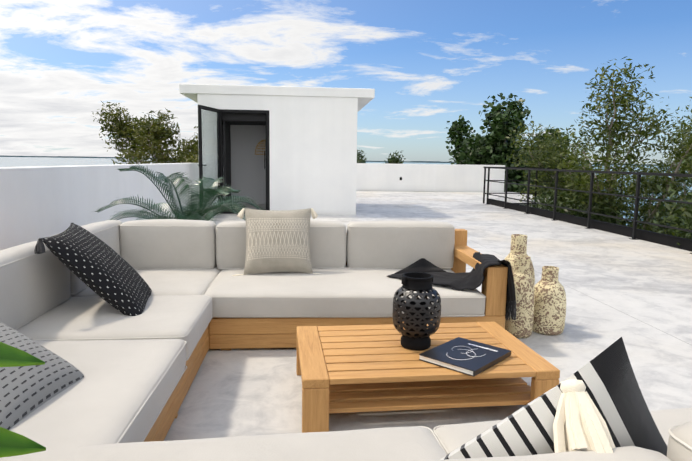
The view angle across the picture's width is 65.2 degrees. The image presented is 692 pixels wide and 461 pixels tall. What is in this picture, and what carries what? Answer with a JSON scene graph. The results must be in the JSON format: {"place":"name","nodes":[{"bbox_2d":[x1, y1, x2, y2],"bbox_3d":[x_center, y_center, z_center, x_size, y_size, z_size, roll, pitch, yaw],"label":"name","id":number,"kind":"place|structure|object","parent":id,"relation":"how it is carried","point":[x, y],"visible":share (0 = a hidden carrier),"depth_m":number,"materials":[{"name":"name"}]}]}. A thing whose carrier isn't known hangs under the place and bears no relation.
{"place":"outdoors","nodes":[
{"label":"outdoors","id":0,"kind":"place"},
{"bbox_2d":[0,342,45,457],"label":"leaves","id":1,"kind":"object","parent":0,"point":[12,443],"visible":1,"depth_m":0.20,"materials":[{"name":"green plant"}]},
{"bbox_2d":[92,100,199,200],"bbox_3d":[-7.668,0.256,25.315,8.552,13.146,9.004,0,7,-5],"label":"tree","id":2,"kind":"object","parent":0,"point":[137,136],"depth_m":22.90,"materials":[{"name":"green plant"}]},
{"bbox_2d":[0,163,504,250],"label":"parapet walls","id":3,"kind":"structure","parent":0,"point":[37,203],"depth_m":5.94,"materials":[{"name":"white paint"}]},
{"bbox_2d":[0,155,662,165],"bbox_3d":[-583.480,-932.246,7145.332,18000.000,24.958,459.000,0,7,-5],"label":"sea","id":4,"kind":"structure","parent":0,"point":[171,158],"depth_m":6721.38,"materials":[{"name":"blue liquid"}]},
{"bbox_2d":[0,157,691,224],"bbox_3d":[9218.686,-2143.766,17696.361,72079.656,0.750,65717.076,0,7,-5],"label":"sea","id":5,"kind":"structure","parent":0,"point":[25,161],"depth_m":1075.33,"materials":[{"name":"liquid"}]},
{"bbox_2d":[0,0,691,164],"label":"sky","id":6,"kind":"structure","parent":0,"point":[428,64],"materials":[{"name":"blue"}]},
{"bbox_2d":[357,148,365,162],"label":"tree","id":7,"kind":"object","parent":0,"point":[361,157],"depth_m":56.02,"materials":[{"name":"green plant"}]},
{"bbox_2d":[74,408,691,460],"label":"sofa cushions","id":8,"kind":"object","parent":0,"point":[424,443],"visible":0.79,"depth_m":1.50,"materials":[{"name":"beige fabric"}]},
{"bbox_2d":[383,150,405,163],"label":"tree","id":9,"kind":"object","parent":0,"point":[393,159],"depth_m":52.43,"materials":[{"name":"green plant"}]},
{"bbox_2d":[164,191,691,440],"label":"terrace floor","id":10,"kind":"structure","parent":0,"point":[636,295],"depth_m":3.87,"materials":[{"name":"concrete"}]},
{"bbox_2d":[95,165,263,225],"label":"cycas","id":11,"kind":"object","parent":10,"relation":"on","point":[188,212],"depth_m":4.59,"materials":[{"name":"green plant"}]},
{"bbox_2d":[197,94,357,214],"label":"building wall","id":12,"kind":"structure","parent":10,"relation":"on","point":[313,150],"depth_m":11.60,"materials":[{"name":"white paint"}]},
{"bbox_2d":[220,109,269,213],"bbox_3d":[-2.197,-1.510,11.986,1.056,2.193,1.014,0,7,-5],"label":"door frame","id":13,"kind":"object","parent":12,"relation":"attached to","point":[266,112],"visible":0.75,"depth_m":11.51,"materials":[{"name":"black metal"}]},
{"bbox_2d":[198,105,220,209],"bbox_3d":[-2.754,-1.435,10.966,0.130,2.090,0.950,2,7,10],"label":"door leaf","id":14,"kind":"object","parent":13,"relation":"attached to","point":[200,126],"visible":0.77,"depth_m":10.87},
{"bbox_2d":[255,139,265,154],"bbox_3d":[-1.807,-2.205,12.339,0.556,0.948,0.556,0,7,-5],"label":"pendant lamp","id":15,"kind":"object","parent":12,"relation":"attached to","point":[264,146],"visible":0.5,"depth_m":12.20,"materials":[{"name":"wicker"}]},
{"bbox_2d":[179,84,374,110],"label":"roof","id":16,"kind":"structure","parent":12,"relation":"on","point":[364,96],"depth_m":11.35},
{"bbox_2d":[144,229,507,441],"bbox_3d":[-0.313,0.533,2.421,2.795,0.640,3.650,0,7,-5],"label":"sofa frame","id":17,"kind":"object","parent":10,"relation":"on","point":[231,333],"visible":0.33,"depth_m":3.31,"materials":[{"name":"brown wood"}]},
{"bbox_2d":[0,219,485,460],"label":"sofa cushions","id":18,"kind":"object","parent":17,"relation":"on","point":[132,369],"visible":0.77,"depth_m":3.21,"materials":[{"name":"beige fabric"}]},
{"bbox_2d":[0,322,83,429],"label":"throw pillow","id":19,"kind":"object","parent":18,"relation":"on","point":[25,391],"visible":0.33,"depth_m":1.76,"materials":[{"name":"grey fabric"}]},
{"bbox_2d":[34,223,151,315],"bbox_3d":[-1.291,0.239,2.954,0.172,0.710,0.774,-45,16,-5],"label":"throw pillow","id":20,"kind":"object","parent":18,"relation":"on","point":[103,270],"visible":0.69,"depth_m":2.73,"materials":[{"name":"black fabric"}]},
{"bbox_2d":[232,208,319,275],"bbox_3d":[-0.478,0.092,3.815,0.636,0.524,0.162,0,-14,-8],"label":"throw pillow","id":21,"kind":"object","parent":18,"relation":"on","point":[277,241],"visible":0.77,"depth_m":3.76,"materials":[{"name":"beige fabric"}]},
{"bbox_2d":[387,252,515,320],"bbox_3d":[0.761,0.357,3.684,0.930,0.451,0.507,6,9,37],"label":"throw","id":22,"kind":"object","parent":17,"relation":"on","point":[473,279],"visible":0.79,"depth_m":3.52,"materials":[{"name":"black fabric"}]},
{"bbox_2d":[296,321,559,432],"bbox_3d":[0.334,0.698,2.677,1.130,0.265,0.730,0,7,-7],"label":"coffee table","id":23,"kind":"object","parent":10,"relation":"on","point":[355,368],"visible":0.79,"depth_m":2.47,"materials":[{"name":"brown wood"}]},
{"bbox_2d":[392,272,440,349],"bbox_3d":[0.345,0.391,2.639,0.234,0.353,0.234,-3,8,-25],"label":"lantern","id":24,"kind":"object","parent":23,"relation":"on","point":[417,316],"visible":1,"depth_m":2.57,"materials":[{"name":"black ceramic"}]},
{"bbox_2d":[419,337,510,376],"bbox_3d":[0.554,0.576,2.502,0.283,0.028,0.345,7,10,42],"label":"book","id":25,"kind":"object","parent":23,"relation":"on","point":[466,356],"visible":1,"depth_m":2.46,"materials":[{"name":"blue paper"}]},
{"bbox_2d":[505,255,533,337],"bbox_3d":[1.179,0.442,3.659,0.190,0.545,0.190,-2,8,-19],"label":"vase","id":26,"kind":"object","parent":10,"relation":"on","point":[521,326],"visible":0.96,"depth_m":3.59,"materials":[{"name":"ceramic"}]},
{"bbox_2d":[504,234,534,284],"bbox_3d":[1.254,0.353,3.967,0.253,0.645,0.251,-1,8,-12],"label":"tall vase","id":27,"kind":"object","parent":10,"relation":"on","point":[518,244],"visible":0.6,"depth_m":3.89,"materials":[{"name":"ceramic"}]},
{"bbox_2d":[533,266,565,334],"bbox_3d":[1.407,0.479,3.753,0.235,0.455,0.232,-3,8,-27],"label":"vase","id":28,"kind":"object","parent":10,"relation":"on","point":[549,304],"visible":0.9,"depth_m":3.67,"materials":[{"name":"ceramic"}]},
{"bbox_2d":[520,204,592,211],"bbox_3d":[5.691,-0.650,15.626,3.153,0.218,0.012,0,7,-5],"label":"white slab edge","id":29,"kind":"object","parent":10,"relation":"on","point":[549,207],"visible":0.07,"depth_m":15.61,"materials":[{"name":"paint"}]},
{"bbox_2d":[483,167,691,253],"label":"railing","id":30,"kind":"object","parent":10,"relation":"on","point":[636,197],"visible":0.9,"depth_m":9.98,"materials":[{"name":"black metal"}]},
{"bbox_2d":[488,199,691,251],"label":"kerb","id":31,"kind":"structure","parent":10,"relation":"on","point":[662,239],"depth_m":9.37,"materials":[{"name":"black"}]},
{"bbox_3d":[0.338,0.720,1.203,2.460,0.600,1.114,0,7,-5],"label":"sofa","id":32,"kind":"object","parent":10,"relation":"on","visible":0},
{"bbox_2d":[440,337,666,459],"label":"striped pillow","id":33,"kind":"object","parent":32,"relation":"on","point":[597,404],"visible":0.79,"depth_m":0.96,"materials":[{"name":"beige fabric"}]},
{"bbox_2d":[444,93,569,190],"bbox_3d":[9.501,-0.895,32.305,7.945,14.132,8.282,0,7,-5],"label":"seagrape tree","id":34,"kind":"object","parent":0,"point":[478,153],"depth_m":29.34,"materials":[{"name":"green plant"}]},
{"bbox_2d":[505,56,691,238],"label":"tree","id":35,"kind":"object","parent":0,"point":[648,187],"depth_m":13.94,"materials":[{"name":"green plant"}]},
{"bbox_2d":[524,182,691,238],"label":"bush","id":36,"kind":"object","parent":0,"point":[549,201],"depth_m":13.81,"materials":[{"name":"green plant"}]},
{"bbox_2d":[587,188,691,232],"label":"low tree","id":37,"kind":"object","parent":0,"point":[666,209],"depth_m":18.13,"materials":[{"name":"green plant"}]},
{"bbox_3d":[12.681,3.431,8.388,10.592,6.651,8.705,0,7,-5],"label":"low tree","id":38,"kind":"object","parent":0,"visible":0},
{"bbox_2d":[649,156,691,244],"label":"tree","id":39,"kind":"object","parent":38,"relation":"on","point":[688,224],"visible":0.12,"depth_m":8.38,"materials":[{"name":"green plant"}]},
{"bbox_3d":[10.704,0.863,31.728,4.820,10.817,5.392,0,7,-5],"label":"sea grape wood","id":40,"kind":"object","parent":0,"visible":0},
{"bbox_2d":[483,140,590,197],"bbox_3d":[10.583,-0.856,31.178,7.187,9.342,7.041,-3,8,-28],"label":"tree","id":41,"kind":"object","parent":40,"relation":"attached to","point":[517,188],"depth_m":28.40,"materials":[{"name":"green plant"}]}
]}

